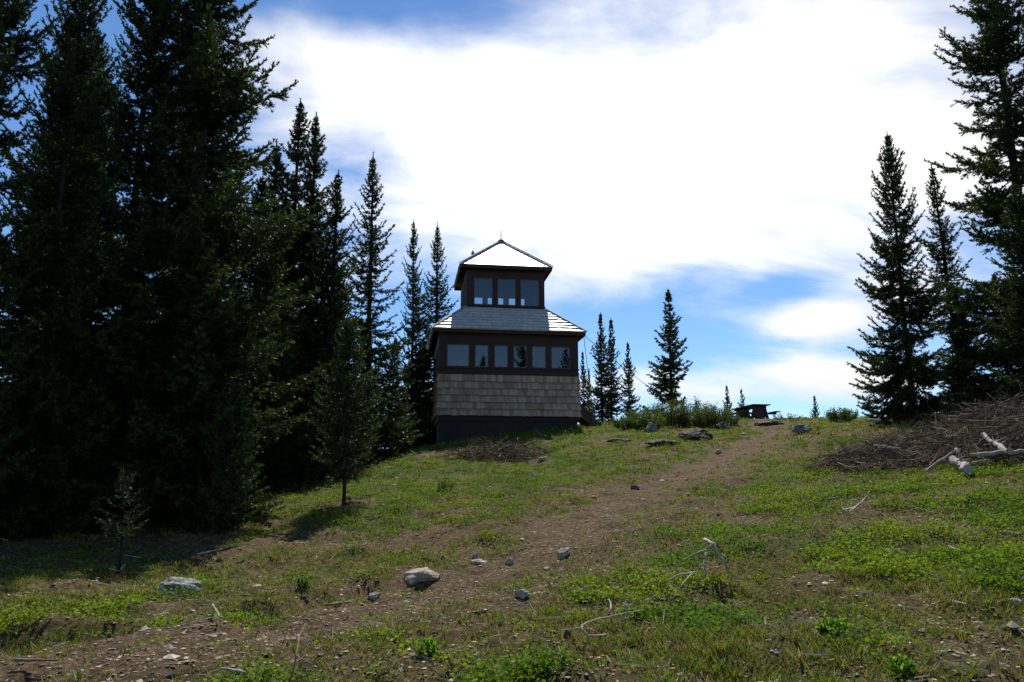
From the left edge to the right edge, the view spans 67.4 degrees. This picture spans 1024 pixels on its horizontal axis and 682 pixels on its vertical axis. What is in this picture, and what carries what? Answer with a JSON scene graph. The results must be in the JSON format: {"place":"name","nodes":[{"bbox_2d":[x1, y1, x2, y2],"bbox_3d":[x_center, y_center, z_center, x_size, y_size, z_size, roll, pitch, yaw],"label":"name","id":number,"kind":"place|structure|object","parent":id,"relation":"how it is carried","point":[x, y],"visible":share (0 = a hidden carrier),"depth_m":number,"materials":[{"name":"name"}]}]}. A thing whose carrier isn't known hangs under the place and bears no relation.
{"place":"outdoors","nodes":[
{"label":"outdoors","id":0,"kind":"place"},
{"bbox_2d":[0,416,1023,681],"bbox_3d":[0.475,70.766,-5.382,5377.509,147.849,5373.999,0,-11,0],"label":"ground","id":1,"kind":"structure","parent":0,"point":[544,522],"depth_m":7.71,"materials":[{"name":"soil"}]},
{"bbox_2d":[0,0,64,529],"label":"fir tree","id":2,"kind":"object","parent":1,"relation":"on","point":[12,14],"visible":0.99,"depth_m":10.77,"materials":[{"name":"green plant"}]},
{"bbox_2d":[13,658,57,661],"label":"dead branch","id":3,"kind":"object","parent":1,"relation":"on","point":[23,660],"visible":1,"depth_m":4.81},
{"bbox_2d":[0,98,122,355],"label":"fir tree","id":4,"kind":"object","parent":1,"relation":"on","point":[2,205],"depth_m":21.01,"materials":[{"name":"green plant"}]},
{"bbox_2d":[0,0,129,541],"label":"fir tree","id":5,"kind":"object","parent":1,"relation":"on","point":[73,74],"visible":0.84,"depth_m":11.61,"materials":[{"name":"green plant"}]},
{"bbox_2d":[0,20,132,534],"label":"fir tree","id":6,"kind":"object","parent":1,"relation":"on","point":[31,313],"visible":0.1,"depth_m":13.90,"materials":[{"name":"green plant"}]},
{"bbox_2d":[8,27,149,357],"bbox_3d":[-10.166,-1.466,18.193,3.892,13.126,3.810,-12,-16,44],"label":"fir tree","id":7,"kind":"object","parent":1,"relation":"on","point":[98,37],"visible":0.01,"depth_m":18.98,"materials":[{"name":"green plant"}]},
{"bbox_2d":[10,0,215,534],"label":"fir tree","id":8,"kind":"object","parent":1,"relation":"on","point":[134,260],"visible":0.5,"depth_m":12.68,"materials":[{"name":"green plant"}]},
{"bbox_2d":[92,466,150,573],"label":"fir tree","id":9,"kind":"object","parent":1,"relation":"on","point":[121,530],"visible":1,"depth_m":8.62,"materials":[{"name":"green plant"}]},
{"bbox_2d":[112,306,145,502],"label":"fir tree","id":10,"kind":"object","parent":1,"relation":"on","point":[144,322],"visible":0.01,"depth_m":16.00,"materials":[{"name":"green plant"}]},
{"bbox_2d":[123,262,207,482],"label":"fir tree","id":11,"kind":"object","parent":1,"relation":"on","point":[154,398],"depth_m":14.93,"materials":[{"name":"green plant"}]},
{"bbox_2d":[160,556,172,562],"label":"rock","id":12,"kind":"object","parent":1,"relation":"on","point":[167,558],"visible":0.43,"depth_m":9.49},
{"bbox_2d":[154,576,202,596],"bbox_3d":[-3.111,2.317,7.206,0.457,0.214,0.320,0,-11,0],"label":"rock","id":13,"kind":"object","parent":1,"relation":"on","point":[175,582],"visible":0.54,"depth_m":7.15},
{"bbox_2d":[31,0,334,533],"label":"fir tree","id":14,"kind":"object","parent":1,"relation":"on","point":[168,477],"visible":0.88,"depth_m":12.46,"materials":[{"name":"green plant"}]},
{"bbox_2d":[114,45,259,504],"bbox_3d":[-7.988,-1.769,18.801,4.225,12.291,4.519,6,-12,-33],"label":"fir tree","id":15,"kind":"object","parent":1,"relation":"on","point":[192,143],"depth_m":18.95,"materials":[{"name":"green plant"}]},
{"bbox_2d":[187,381,266,535],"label":"fir tree","id":16,"kind":"object","parent":1,"relation":"on","point":[228,479],"visible":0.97,"depth_m":11.37,"materials":[{"name":"green plant"}]},
{"bbox_2d":[218,667,245,674],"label":"dead branch","id":17,"kind":"object","parent":1,"relation":"on","point":[237,670],"visible":0.94,"depth_m":4.02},
{"bbox_2d":[209,148,256,298],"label":"fir tree","id":18,"kind":"object","parent":1,"relation":"on","point":[247,183],"depth_m":25.52,"materials":[{"name":"green plant"}]},
{"bbox_2d":[199,174,334,498],"bbox_3d":[-5.677,-0.011,17.329,3.637,8.040,3.666,8,-14,-31],"label":"fir tree","id":19,"kind":"object","parent":1,"relation":"on","point":[272,463],"visible":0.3,"depth_m":17.12,"materials":[{"name":"green plant"}]},
{"bbox_2d":[228,138,315,482],"bbox_3d":[-6.293,-0.779,19.811,3.896,9.615,3.446,-1,-11,6],"label":"fir tree","id":20,"kind":"object","parent":1,"relation":"on","point":[276,176],"visible":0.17,"depth_m":20.27,"materials":[{"name":"green plant"}]},
{"bbox_2d":[246,97,345,482],"bbox_3d":[-6.213,-1.509,21.076,3.795,11.333,3.841,4,-11,-17],"label":"fir tree","id":21,"kind":"object","parent":1,"relation":"on","point":[291,152],"visible":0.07,"depth_m":21.57,"materials":[{"name":"green plant"}]},
{"bbox_2d":[293,574,313,588],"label":"willow bush","id":22,"kind":"object","parent":1,"relation":"on","point":[304,581],"visible":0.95,"depth_m":7.33,"materials":[{"name":"green plant"}]},
{"bbox_2d":[246,111,370,471],"bbox_3d":[-5.393,-1.339,20.563,3.551,10.475,3.508,8,-14,-35],"label":"fir tree","id":23,"kind":"object","parent":1,"relation":"on","point":[310,197],"visible":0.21,"depth_m":20.83,"materials":[{"name":"green plant"}]},
{"bbox_2d":[278,169,387,480],"bbox_3d":[-4.493,-0.445,19.406,2.848,8.150,2.883,6,-11,-31],"label":"fir tree","id":24,"kind":"object","parent":1,"relation":"on","point":[331,317],"visible":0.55,"depth_m":19.27,"materials":[{"name":"green plant"}]},
{"bbox_2d":[324,600,353,605],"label":"dead branch","id":25,"kind":"object","parent":1,"relation":"on","point":[329,604],"visible":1,"depth_m":6.44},
{"bbox_2d":[300,317,384,505],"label":"fir tree","id":26,"kind":"object","parent":1,"relation":"on","point":[339,420],"visible":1,"depth_m":13.25,"materials":[{"name":"green plant"}]},
{"bbox_2d":[315,270,374,464],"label":"fir tree","id":27,"kind":"object","parent":1,"relation":"on","point":[355,349],"visible":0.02,"depth_m":21.82,"materials":[{"name":"green plant"}]},
{"bbox_2d":[353,324,390,465],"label":"fir tree","id":28,"kind":"object","parent":1,"relation":"on","point":[366,369],"visible":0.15,"depth_m":22.16,"materials":[{"name":"green plant"}]},
{"bbox_2d":[368,592,380,598],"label":"rock","id":29,"kind":"object","parent":1,"relation":"on","point":[373,595],"visible":0.99,"depth_m":7.32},
{"bbox_2d":[342,151,424,460],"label":"fir tree","id":30,"kind":"object","parent":1,"relation":"on","point":[369,248],"visible":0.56,"depth_m":23.50,"materials":[{"name":"green plant"}]},
{"bbox_2d":[372,336,418,456],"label":"fir tree","id":31,"kind":"object","parent":1,"relation":"on","point":[394,384],"visible":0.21,"depth_m":24.97,"materials":[{"name":"green plant"}]},
{"bbox_2d":[382,219,435,448],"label":"fir tree","id":32,"kind":"object","parent":1,"relation":"on","point":[415,392],"visible":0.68,"depth_m":29.31,"materials":[{"name":"green plant"}]},
{"bbox_2d":[404,567,439,584],"bbox_3d":[-0.945,2.478,8.057,0.371,0.200,0.297,0,-11,0],"label":"rock","id":33,"kind":"object","parent":1,"relation":"on","point":[415,576],"visible":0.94,"depth_m":7.98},
{"bbox_2d":[416,346,432,445],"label":"fir tree","id":34,"kind":"object","parent":1,"relation":"on","point":[426,391],"depth_m":32.95,"materials":[{"name":"green plant"}]},
{"bbox_2d":[415,634,445,658],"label":"willow bush","id":35,"kind":"object","parent":1,"relation":"on","point":[430,646],"visible":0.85,"depth_m":4.36,"materials":[{"name":"green plant"}]},
{"bbox_2d":[405,222,463,443],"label":"fir tree","id":36,"kind":"object","parent":1,"relation":"on","point":[436,292],"visible":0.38,"depth_m":31.17,"materials":[{"name":"green plant"}]},
{"bbox_2d":[436,479,455,491],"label":"willow bush","id":37,"kind":"object","parent":1,"relation":"on","point":[443,486],"visible":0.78,"depth_m":14.18,"materials":[{"name":"green plant"}]},
{"bbox_2d":[470,559,486,564],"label":"rock","id":38,"kind":"object","parent":1,"relation":"on","point":[481,561],"visible":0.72,"depth_m":8.82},
{"bbox_2d":[432,434,557,462],"bbox_3d":[-0.418,2.789,20.349,3.623,1.092,2.407,1,-11,-3],"label":"brush heap","id":39,"kind":"object","parent":1,"relation":"on","point":[509,452],"visible":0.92,"depth_m":20.17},
{"bbox_2d":[505,558,513,564],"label":"rock","id":40,"kind":"object","parent":1,"relation":"on","point":[508,561],"visible":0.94,"depth_m":8.57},
{"bbox_2d":[0,416,1020,681],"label":"heather","id":41,"kind":"object","parent":1,"relation":"on","point":[398,664],"visible":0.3,"depth_m":5.55,"materials":[{"name":"green plant"}]},
{"bbox_2d":[0,416,1023,681],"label":"grass","id":42,"kind":"structure","parent":1,"relation":"on","point":[730,672],"depth_m":6.07,"materials":[{"name":"plant"}]},
{"bbox_2d":[0,416,1023,681],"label":"ground cover","id":43,"kind":"object","parent":1,"relation":"on","point":[504,668],"visible":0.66,"depth_m":6.69,"materials":[{"name":"green plant"}]},
{"bbox_2d":[290,622,344,678],"bbox_3d":[-1.050,1.559,3.934,0.189,0.281,0.627,7,-13,-32],"label":"dead branch","id":44,"kind":"object","parent":43,"relation":"on","point":[296,655],"visible":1,"depth_m":3.83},
{"bbox_2d":[0,416,1023,681],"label":"twig litter","id":45,"kind":"object","parent":1,"relation":"on","point":[572,588],"visible":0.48,"depth_m":5.46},
{"bbox_2d":[1,420,1023,681],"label":"leaf litter","id":46,"kind":"object","parent":1,"relation":"on","point":[481,608],"visible":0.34,"depth_m":5.36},
{"bbox_2d":[8,423,1019,681],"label":"path stones","id":47,"kind":"object","parent":1,"relation":"on","point":[1012,625],"visible":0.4,"depth_m":4.44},
{"bbox_2d":[427,239,601,444],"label":"lookout tower","id":48,"kind":"structure","parent":1,"relation":"on","point":[517,369],"depth_m":27.32,"materials":[{"name":"wood"}]},
{"bbox_2d":[447,344,468,365],"bbox_3d":[-1.899,0.504,27.039,0.775,0.786,0.040,2,-11,-8],"label":"window","id":49,"kind":"structure","parent":48,"relation":"in","point":[447,344],"depth_m":27.04,"materials":[{"name":"clear glass"}]},
{"bbox_2d":[475,345,488,366],"bbox_3d":[-1.072,0.526,27.153,0.475,0.786,0.040,2,-11,-8],"label":"window","id":50,"kind":"structure","parent":48,"relation":"in","point":[475,345],"depth_m":27.12,"materials":[{"name":"clear glass"}]},
{"bbox_2d":[474,278,492,304],"bbox_3d":[-1.074,-1.854,28.670,0.690,1.016,0.040,2,-11,-8],"label":"window","id":51,"kind":"structure","parent":48,"relation":"in","point":[474,278],"depth_m":28.69,"materials":[{"name":"clear glass"}]},
{"bbox_2d":[498,279,515,304],"bbox_3d":[-0.196,-1.830,28.792,0.680,1.016,0.040,2,-11,-8],"label":"window","id":52,"kind":"structure","parent":48,"relation":"in","point":[499,279],"depth_m":28.86,"materials":[{"name":"clear glass"}]},
{"bbox_2d":[514,346,526,367],"bbox_3d":[0.287,0.562,27.341,0.480,0.786,0.040,2,-11,-8],"label":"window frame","id":53,"kind":"structure","parent":48,"relation":"in","point":[514,346],"depth_m":27.36,"materials":[{"name":"brown wood"}]},
{"bbox_2d":[521,280,538,305],"bbox_3d":[0.664,-1.807,28.910,0.700,1.016,0.040,2,-11,-8],"label":"window","id":54,"kind":"structure","parent":48,"relation":"in","point":[525,280],"depth_m":28.94,"materials":[{"name":"clear glass"}]},
{"bbox_2d":[532,346,545,367],"bbox_3d":[0.960,0.580,27.433,0.500,0.786,0.040,2,-11,-8],"label":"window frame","id":55,"kind":"structure","parent":48,"relation":"in","point":[532,346],"depth_m":27.42,"materials":[{"name":"brown wood"}]},
{"bbox_2d":[551,347,569,368],"bbox_3d":[1.744,0.601,27.543,0.690,0.786,0.040,2,-11,-8],"label":"window","id":56,"kind":"structure","parent":48,"relation":"in","point":[551,347],"depth_m":27.54,"materials":[{"name":"clear glass"}]},
{"bbox_2d":[584,340,593,416],"bbox_3d":[2.956,1.606,29.280,0.021,2.952,3.985,-2,-11,11],"label":"guy wire","id":57,"kind":"object","parent":48,"relation":"attached to","point":[588,375],"visible":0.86,"depth_m":28.93,"materials":[{"name":"metal"}]},
{"bbox_2d":[585,336,674,406],"bbox_3d":[4.851,1.427,29.315,5.995,2.593,0.020,9,-14,-40],"label":"guy wire","id":58,"kind":"object","parent":48,"relation":"attached to","point":[624,368],"visible":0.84,"depth_m":28.83,"materials":[{"name":"metal"}]},
{"bbox_2d":[515,589,529,598],"bbox_3d":[0.084,1.938,5.865,0.124,0.095,0.076,-8,-13,35],"label":"rock","id":59,"kind":"object","parent":1,"relation":"on","point":[523,593],"visible":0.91,"depth_m":5.84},
{"bbox_2d":[557,548,569,558],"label":"rock","id":60,"kind":"object","parent":1,"relation":"on","point":[563,552],"visible":0.99,"depth_m":8.30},
{"bbox_2d":[563,628,571,638],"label":"rock","id":61,"kind":"object","parent":1,"relation":"on","point":[568,633],"visible":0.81,"depth_m":4.58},
{"bbox_2d":[579,351,591,411],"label":"fir tree","id":62,"kind":"object","parent":1,"relation":"on","point":[586,388],"visible":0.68,"depth_m":37.24,"materials":[{"name":"green plant"}]},
{"bbox_2d":[586,369,594,415],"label":"fir tree","id":63,"kind":"object","parent":1,"relation":"on","point":[589,391],"visible":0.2,"depth_m":43.18,"materials":[{"name":"green plant"}]},
{"bbox_2d":[561,609,639,636],"bbox_3d":[0.616,1.713,4.659,0.636,0.082,0.277,7,-13,-30],"label":"dead branch","id":64,"kind":"object","parent":1,"relation":"on","point":[585,632],"visible":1,"depth_m":4.53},
{"bbox_2d":[586,312,615,422],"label":"fir tree","id":65,"kind":"object","parent":1,"relation":"on","point":[599,393],"visible":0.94,"depth_m":40.25,"materials":[{"name":"green plant"}]},
{"bbox_2d":[599,318,624,421],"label":"fir tree","id":66,"kind":"object","parent":1,"relation":"on","point":[615,394],"visible":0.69,"depth_m":41.28,"materials":[{"name":"green plant"}]},
{"bbox_2d":[606,438,630,443],"bbox_3d":[3.087,2.957,22.348,0.769,0.268,0.742,-7,-13,31],"label":"rock","id":67,"kind":"object","parent":1,"relation":"on","point":[614,440],"visible":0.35,"depth_m":22.10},
{"bbox_2d":[610,415,638,429],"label":"willow bush","id":68,"kind":"object","parent":1,"relation":"on","point":[633,423],"visible":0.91,"depth_m":26.57,"materials":[{"name":"green plant"}]},
{"bbox_2d":[618,342,640,418],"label":"fir tree","id":69,"kind":"object","parent":1,"relation":"on","point":[629,402],"visible":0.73,"depth_m":40.17,"materials":[{"name":"green plant"}]},
{"bbox_2d":[631,484,639,489],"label":"rock","id":70,"kind":"object","parent":1,"relation":"on","point":[634,487],"visible":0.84,"depth_m":13.32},
{"bbox_2d":[618,407,667,430],"bbox_3d":[4.654,2.768,27.387,1.734,0.898,1.528,0,-11,0],"label":"willow bush","id":71,"kind":"object","parent":1,"relation":"on","point":[644,420],"visible":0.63,"depth_m":27.09,"materials":[{"name":"green plant"}]},
{"bbox_2d":[644,422,657,431],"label":"rock","id":72,"kind":"object","parent":1,"relation":"on","point":[651,427],"visible":0.77,"depth_m":26.15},
{"bbox_2d":[645,439,680,446],"bbox_3d":[4.095,2.833,20.872,1.007,0.343,0.805,0,-11,0],"label":"rock","id":73,"kind":"object","parent":1,"relation":"on","point":[655,442],"visible":0.63,"depth_m":20.59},
{"bbox_2d":[638,289,693,413],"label":"fir tree","id":74,"kind":"object","parent":1,"relation":"on","point":[666,384],"visible":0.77,"depth_m":42.30,"materials":[{"name":"green plant"}]},
{"bbox_2d":[644,397,693,426],"bbox_3d":[6.212,2.809,30.172,2.372,1.177,1.791,0,-11,0],"label":"willow bush","id":75,"kind":"object","parent":1,"relation":"on","point":[667,415],"visible":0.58,"depth_m":29.91,"materials":[{"name":"green plant"}]},
{"bbox_2d":[669,395,715,426],"bbox_3d":[7.104,2.781,30.405,2.015,1.262,1.739,0,-11,0],"label":"willow bush","id":76,"kind":"object","parent":1,"relation":"on","point":[693,411],"visible":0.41,"depth_m":30.09,"materials":[{"name":"green plant"}]},
{"bbox_2d":[678,428,712,440],"bbox_3d":[5.337,2.769,22.323,0.993,0.521,0.763,-3,-11,16],"label":"rock","id":77,"kind":"object","parent":1,"relation":"on","point":[694,434],"visible":0.7,"depth_m":22.10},
{"bbox_2d":[666,538,729,587],"bbox_3d":[1.426,1.699,5.915,0.458,0.319,0.788,-6,-12,27],"label":"dead branch","id":78,"kind":"object","parent":1,"relation":"on","point":[713,544],"visible":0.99,"depth_m":5.85,"materials":[{"name":"grey wood"}]},
{"bbox_2d":[692,401,734,426],"bbox_3d":[7.672,2.795,29.322,1.521,1.020,1.401,-6,-13,30],"label":"willow bush","id":79,"kind":"object","parent":1,"relation":"on","point":[710,418],"visible":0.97,"depth_m":29.09,"materials":[{"name":"green plant"}]},
{"bbox_2d":[712,422,729,429],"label":"rock","id":80,"kind":"object","parent":1,"relation":"on","point":[723,425],"visible":0.68,"depth_m":28.13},
{"bbox_2d":[721,385,732,415],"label":"fir tree","id":81,"kind":"object","parent":1,"relation":"on","point":[727,399],"visible":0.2,"depth_m":48.15,"materials":[{"name":"green plant"}]},
{"bbox_2d":[719,406,739,425],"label":"willow bush","id":82,"kind":"object","parent":1,"relation":"on","point":[735,420],"visible":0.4,"depth_m":29.99,"materials":[{"name":"green plant"}]},
{"bbox_2d":[736,389,744,407],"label":"fir tree","id":83,"kind":"object","parent":1,"relation":"on","point":[741,396],"visible":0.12,"depth_m":48.10,"materials":[{"name":"green plant"}]},
{"bbox_2d":[729,404,780,418],"bbox_3d":[11.243,3.508,36.130,1.800,0.838,2.300,2,-11,-9],"label":"picnic table","id":84,"kind":"object","parent":1,"relation":"on","point":[759,411],"visible":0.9,"depth_m":35.29,"materials":[{"name":"brown wood"}]},
{"bbox_2d":[754,420,783,425],"bbox_3d":[9.987,3.237,29.782,1.113,0.328,0.891,0,-11,0],"label":"rock","id":85,"kind":"object","parent":1,"relation":"on","point":[768,422],"visible":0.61,"depth_m":29.51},
{"bbox_2d":[773,413,802,420],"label":"willow bush","id":86,"kind":"object","parent":1,"relation":"on","point":[782,418],"visible":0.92,"depth_m":31.98,"materials":[{"name":"green plant"}]},
{"bbox_2d":[791,424,812,434],"bbox_3d":[8.197,2.531,21.729,0.558,0.351,0.478,-6,-12,27],"label":"rock","id":87,"kind":"object","parent":1,"relation":"on","point":[799,428],"visible":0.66,"depth_m":21.59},
{"bbox_2d":[809,395,820,417],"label":"fir tree","id":88,"kind":"object","parent":1,"relation":"on","point":[815,411],"visible":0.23,"depth_m":46.99,"materials":[{"name":"green plant"}]},
{"bbox_2d":[811,609,849,641],"bbox_3d":[1.727,1.557,4.157,0.193,0.202,0.180,-10,-15,43],"label":"willow bush","id":89,"kind":"object","parent":1,"relation":"on","point":[822,626],"visible":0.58,"depth_m":4.14,"materials":[{"name":"green plant"}]},
{"bbox_2d":[824,407,858,421],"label":"willow bush","id":90,"kind":"object","parent":1,"relation":"on","point":[845,414],"visible":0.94,"depth_m":28.68,"materials":[{"name":"green plant"}]},
{"bbox_2d":[842,491,869,511],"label":"dead branch","id":91,"kind":"object","parent":1,"relation":"on","point":[854,507],"visible":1,"depth_m":8.50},
{"bbox_2d":[882,653,918,681],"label":"willow bush","id":92,"kind":"object","parent":1,"relation":"on","point":[898,664],"visible":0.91,"depth_m":3.57,"materials":[{"name":"green plant"}]},
{"bbox_2d":[846,131,963,424],"bbox_3d":[10.460,-1.612,20.894,2.936,8.706,2.960,-11,-16,43],"label":"fir tree","id":93,"kind":"object","parent":1,"relation":"on","point":[897,390],"visible":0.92,"depth_m":20.47,"materials":[{"name":"green plant"}]},
{"bbox_2d":[794,376,1023,477],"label":"brush heap","id":94,"kind":"object","parent":1,"relation":"on","point":[932,442],"visible":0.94,"depth_m":12.11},
{"bbox_2d":[865,418,880,422],"bbox_3d":[6.354,1.394,13.500,0.265,0.078,0.061,0,-11,0],"label":"log","id":95,"kind":"object","parent":94,"relation":"on","point":[872,420],"visible":0.98,"depth_m":13.48,"materials":[{"name":"grey wood"}]},
{"bbox_2d":[874,444,899,448],"bbox_3d":[5.645,1.589,11.568,0.355,0.090,0.053,-3,-11,15],"label":"log","id":96,"kind":"object","parent":94,"relation":"on","point":[876,445],"visible":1,"depth_m":11.57,"materials":[{"name":"grey wood"}]},
{"bbox_2d":[925,449,954,471],"bbox_3d":[6.000,1.665,10.705,0.509,0.326,0.069,1,-11,-5],"label":"log","id":97,"kind":"object","parent":94,"relation":"on","point":[937,462],"visible":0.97,"depth_m":10.70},
{"bbox_2d":[971,459,989,463],"bbox_3d":[6.421,1.648,10.512,0.242,0.070,0.046,-3,-11,13],"label":"log","id":98,"kind":"object","parent":94,"relation":"on","point":[975,462],"visible":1,"depth_m":10.52,"materials":[{"name":"grey wood"}]},
{"bbox_2d":[969,446,1023,455],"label":"log","id":99,"kind":"object","parent":94,"relation":"on","point":[997,452],"visible":0.88,"depth_m":10.51,"materials":[{"name":"grey wood"}]},
{"bbox_2d":[981,432,1013,454],"bbox_3d":[6.899,1.445,10.879,0.180,0.375,0.962,-3,-11,16],"label":"log","id":100,"kind":"object","parent":94,"relation":"on","point":[1008,450],"visible":0.94,"depth_m":10.74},
{"bbox_2d":[912,162,998,412],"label":"fir tree","id":101,"kind":"object","parent":1,"relation":"on","point":[944,254],"visible":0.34,"depth_m":21.86,"materials":[{"name":"green plant"}]},
{"bbox_2d":[949,448,972,474],"bbox_3d":[6.205,1.666,10.600,0.269,0.380,0.750,-5,-12,25],"label":"log","id":102,"kind":"object","parent":1,"relation":"on","point":[962,465],"visible":0.98,"depth_m":10.46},
{"bbox_2d":[932,280,998,420],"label":"fir tree","id":103,"kind":"object","parent":1,"relation":"on","point":[957,343],"visible":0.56,"depth_m":17.66,"materials":[{"name":"green plant"}]},
{"bbox_2d":[923,0,1023,413],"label":"fir tree","id":104,"kind":"object","parent":1,"relation":"on","point":[998,39],"visible":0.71,"depth_m":17.38,"materials":[{"name":"green plant"}]},
{"bbox_2d":[969,271,1020,393],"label":"fir tree","id":105,"kind":"object","parent":1,"relation":"on","point":[993,278],"visible":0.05,"depth_m":19.75,"materials":[{"name":"green plant"}]},
{"bbox_2d":[977,182,1023,402],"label":"fir tree","id":106,"kind":"object","parent":1,"relation":"on","point":[1014,326],"visible":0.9,"depth_m":15.33,"materials":[{"name":"green plant"}]},
{"bbox_2d":[996,19,1023,290],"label":"fir tree","id":107,"kind":"object","parent":1,"relation":"on","point":[1007,273],"visible":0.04,"depth_m":19.14,"materials":[{"name":"green plant"}]},
{"bbox_2d":[1001,530,1019,535],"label":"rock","id":108,"kind":"object","parent":1,"relation":"on","point":[1010,532],"visible":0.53,"depth_m":6.83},
{"bbox_2d":[1008,597,1023,605],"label":"rock","id":109,"kind":"object","parent":1,"relation":"on","point":[1017,600],"visible":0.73,"depth_m":4.91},
{"bbox_2d":[0,421,1023,681],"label":"gravel","id":110,"kind":"structure","parent":0,"point":[436,601],"depth_m":5.34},
{"bbox_2d":[0,0,1023,448],"label":"sky","id":111,"kind":"structure","parent":0,"point":[721,156],"materials":[{"name":"white"}]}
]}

